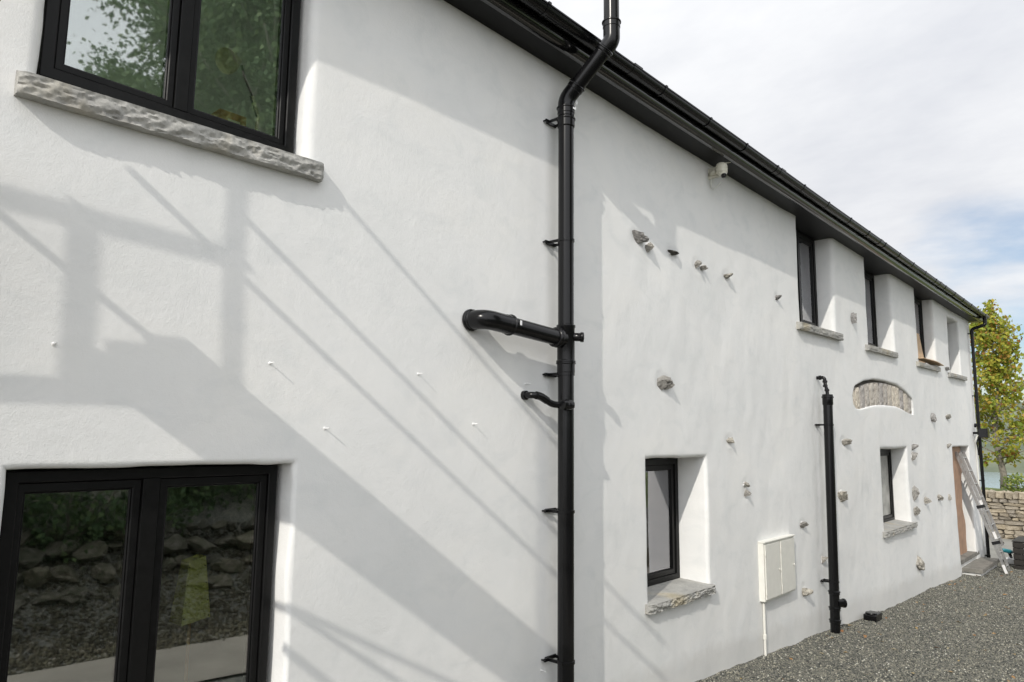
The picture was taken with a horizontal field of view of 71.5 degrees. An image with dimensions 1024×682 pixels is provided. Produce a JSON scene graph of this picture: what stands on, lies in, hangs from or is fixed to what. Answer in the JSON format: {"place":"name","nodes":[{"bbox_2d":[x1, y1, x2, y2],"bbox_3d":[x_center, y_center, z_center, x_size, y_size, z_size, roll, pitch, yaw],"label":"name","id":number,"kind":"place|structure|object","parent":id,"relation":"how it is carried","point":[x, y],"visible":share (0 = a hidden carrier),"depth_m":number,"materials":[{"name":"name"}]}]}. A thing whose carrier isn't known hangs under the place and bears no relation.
{"place":"outdoors","nodes":[
{"label":"outdoors","id":0,"kind":"place"},
{"bbox_2d":[546,0,1023,401],"label":"sky","id":1,"kind":"structure","parent":0,"point":[906,117],"materials":[{"name":"white"}]},
{"bbox_2d":[695,559,1023,681],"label":"gravel ground","id":2,"kind":"structure","parent":0,"point":[951,663],"depth_m":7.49,"materials":[{"name":"grey gravel"}]},
{"bbox_2d":[0,0,989,681],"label":"house","id":3,"kind":"structure","parent":2,"relation":"on","point":[270,378],"depth_m":4.55,"materials":[{"name":"paint"}]},
{"bbox_2d":[0,464,277,681],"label":"window","id":4,"kind":"structure","parent":3,"relation":"in","point":[137,615],"depth_m":3.02,"materials":[{"name":"black metal"}]},
{"bbox_2d":[13,0,323,182],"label":"window","id":5,"kind":"structure","parent":3,"relation":"in","point":[173,116],"depth_m":3.27,"materials":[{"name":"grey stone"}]},
{"bbox_2d":[169,554,209,681],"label":"floor lamp","id":6,"kind":"object","parent":3,"relation":"in","point":[190,605],"visible":1,"depth_m":3.75,"materials":[{"name":"green"}]},
{"bbox_2d":[211,108,245,125],"bbox_3d":[-1.501,-1.115,3.758,0.108,0.158,0.145,-6,-10,42],"label":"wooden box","id":7,"kind":"object","parent":3,"relation":"on","point":[230,116],"visible":0.34,"depth_m":3.72,"materials":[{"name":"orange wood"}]},
{"bbox_2d":[215,47,259,130],"bbox_3d":[-1.440,-1.275,3.803,0.134,0.488,0.317,-3,-8,26],"label":"desk lamp","id":8,"kind":"object","parent":3,"relation":"on","point":[228,61],"visible":0.78,"depth_m":3.75,"materials":[{"name":"gold metal"}]},
{"bbox_2d":[462,0,620,681],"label":"soil pipe","id":9,"kind":"object","parent":3,"relation":"attached to","point":[562,336],"visible":0.98,"depth_m":4.81,"materials":[{"name":"black plastic"}]},
{"bbox_2d":[645,458,715,614],"bbox_3d":[1.323,1.639,6.204,0.435,1.191,1.120,-6,-10,42],"label":"window","id":10,"kind":"structure","parent":3,"relation":"in","point":[666,589],"depth_m":6.45,"materials":[{"name":"grey glass"}]},
{"bbox_2d":[708,162,730,188],"bbox_3d":[2.038,-1.657,7.019,0.226,0.248,0.203,-6,-10,42],"label":"security camera","id":11,"kind":"object","parent":3,"relation":"attached to","point":[720,169],"visible":1,"depth_m":6.93,"materials":[{"name":"beige plastic"}]},
{"bbox_2d":[758,534,795,655],"bbox_3d":[2.787,2.650,7.439,0.100,1.149,0.812,-6,-10,42],"label":"meter box","id":12,"kind":"object","parent":3,"relation":"attached to","point":[776,560],"visible":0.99,"depth_m":7.34,"materials":[{"name":"white plastic"}]},
{"bbox_2d":[764,542,781,599],"bbox_3d":[2.683,2.354,7.300,0.021,0.537,0.382,-6,-10,42],"label":"door","id":13,"kind":"structure","parent":12,"relation":"in","point":[772,551],"depth_m":7.29,"materials":[{"name":"white plastic"}]},
{"bbox_2d":[780,538,795,593],"bbox_3d":[2.948,2.395,7.589,0.021,0.537,0.382,-6,-10,42],"label":"door","id":14,"kind":"structure","parent":12,"relation":"in","point":[787,553],"depth_m":7.58,"materials":[{"name":"white plastic"}]},
{"bbox_2d":[796,230,843,340],"bbox_3d":[3.848,-0.757,9.227,0.349,1.418,1.540,-6,-10,42],"label":"window","id":15,"kind":"structure","parent":3,"relation":"in","point":[806,263],"depth_m":9.51,"materials":[{"name":"black glass"}]},
{"bbox_2d":[814,375,846,633],"bbox_3d":[3.823,1.953,8.548,0.284,3.105,0.244,-6,-10,42],"label":"waste stack","id":16,"kind":"object","parent":3,"relation":"attached to","point":[836,603],"visible":0.99,"depth_m":8.48,"materials":[{"name":"black plastic"}]},
{"bbox_2d":[864,271,897,357],"bbox_3d":[5.639,-0.476,11.200,0.379,1.421,1.580,-6,-10,42],"label":"window","id":17,"kind":"structure","parent":3,"relation":"in","point":[872,345],"depth_m":11.68,"materials":[{"name":"black glass"}]},
{"bbox_2d":[880,449,917,537],"bbox_3d":[5.906,2.339,11.158,0.386,1.259,1.780,-6,-10,42],"label":"window","id":18,"kind":"structure","parent":3,"relation":"in","point":[892,527],"depth_m":11.53,"materials":[{"name":"glass"}]},
{"bbox_2d":[916,333,924,362],"bbox_3d":[7.563,0.108,13.303,0.038,0.560,1.030,-6,-10,42],"label":"leaning board","id":19,"kind":"object","parent":3,"relation":"on","point":[920,352],"visible":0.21,"depth_m":13.49,"materials":[{"name":"brown wood"}]},
{"bbox_2d":[914,296,940,371],"bbox_3d":[7.614,-0.169,13.329,0.348,1.434,1.660,-6,-10,42],"label":"window","id":20,"kind":"structure","parent":3,"relation":"in","point":[917,302],"depth_m":13.79,"materials":[{"name":"black glass"}]},
{"bbox_2d":[918,358,943,365],"bbox_3d":[7.787,0.386,13.283,0.215,0.044,1.620,-6,-10,42],"label":"warped board","id":21,"kind":"object","parent":3,"relation":"on","point":[930,361],"visible":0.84,"depth_m":13.34,"materials":[{"name":"brown wood"}]},
{"bbox_2d":[947,330,966,380],"bbox_3d":[9.328,0.172,15.181,0.344,1.299,1.630,-6,-10,42],"label":"window","id":22,"kind":"structure","parent":3,"relation":"in","point":[953,375],"depth_m":14.97,"materials":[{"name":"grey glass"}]},
{"bbox_2d":[967,323,990,557],"bbox_3d":[10.592,2.159,15.924,0.435,5.300,0.110,-1,-8,13],"label":"downpipe","id":23,"kind":"object","parent":3,"relation":"attached to","point":[976,395],"visible":0.98,"depth_m":15.97,"materials":[{"name":"black plastic"}]},
{"bbox_2d":[973,423,989,544],"bbox_3d":[10.384,3.147,15.622,0.310,2.660,0.314,-6,-10,42],"label":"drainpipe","id":24,"kind":"object","parent":3,"relation":"attached to","point":[983,432],"visible":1,"depth_m":15.67,"materials":[{"name":"black"}]},
{"bbox_2d":[863,610,881,621],"bbox_3d":[4.718,3.626,9.296,0.160,0.178,0.280,-6,-10,42],"label":"drain hopper","id":25,"kind":"object","parent":2,"relation":"on","point":[874,616],"visible":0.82,"depth_m":9.22,"materials":[{"name":"black plastic"}]},
{"bbox_2d":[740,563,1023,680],"bbox_3d":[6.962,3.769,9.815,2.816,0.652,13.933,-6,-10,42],"label":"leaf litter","id":26,"kind":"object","parent":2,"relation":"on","point":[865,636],"visible":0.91,"depth_m":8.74,"materials":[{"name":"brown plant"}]},
{"bbox_2d":[960,551,998,575],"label":"door steps","id":27,"kind":"structure","parent":2,"relation":"on","point":[971,564],"depth_m":14.38,"materials":[{"name":"grey stone"}]},
{"bbox_2d":[955,451,1010,574],"bbox_3d":[9.798,3.552,14.759,0.820,2.477,0.589,-6,-10,42],"label":"ladder","id":28,"kind":"object","parent":2,"relation":"on","point":[983,505],"visible":0.97,"depth_m":14.64,"materials":[{"name":"metal"}]},
{"bbox_2d":[1002,548,1013,563],"bbox_3d":[10.936,4.736,15.662,0.263,0.330,0.276,-6,-10,42],"label":"cordless drill","id":29,"kind":"object","parent":2,"relation":"on","point":[1010,559],"visible":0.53,"depth_m":15.64,"materials":[{"name":"teal plastic"}]},
{"bbox_2d":[1012,536,1023,569],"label":"slatted crate","id":30,"kind":"object","parent":2,"relation":"on","point":[1018,548],"visible":0.95,"depth_m":14.90,"materials":[{"name":"black plastic"}]},
{"bbox_2d":[985,538,1013,558],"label":"paving","id":31,"kind":"structure","parent":0,"point":[1006,545],"depth_m":18.06,"materials":[{"name":"grey concrete"}]},
{"bbox_2d":[976,402,1023,472],"bbox_3d":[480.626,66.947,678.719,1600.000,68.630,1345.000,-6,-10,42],"label":"hills","id":32,"kind":"structure","parent":0,"point":[994,467],"depth_m":146.68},
{"bbox_2d":[981,487,1019,491],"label":"shore meadow","id":33,"kind":"structure","parent":0,"point":[995,489],"depth_m":23.15,"materials":[{"name":"green plant"}]},
{"bbox_2d":[969,299,1023,488],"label":"maple tree","id":34,"kind":"object","parent":33,"relation":"on","point":[994,372],"visible":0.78,"depth_m":24.76,"materials":[{"name":"green plant"}]},
{"bbox_2d":[981,489,1023,539],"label":"dry stone wall","id":35,"kind":"structure","parent":33,"relation":"on","point":[1006,508],"depth_m":19.94,"materials":[{"name":"beige stone"}]},
{"bbox_2d":[999,472,1023,491],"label":"shrub","id":36,"kind":"object","parent":33,"relation":"on","point":[1016,480],"visible":0.82,"depth_m":22.35,"materials":[{"name":"green plant"}]},
{"bbox_2d":[980,472,1023,488],"bbox_3d":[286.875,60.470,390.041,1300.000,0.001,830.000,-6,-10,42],"label":"lough water","id":37,"kind":"structure","parent":0,"point":[992,479],"depth_m":108.49,"materials":[{"name":"blue liquid"}]}
]}

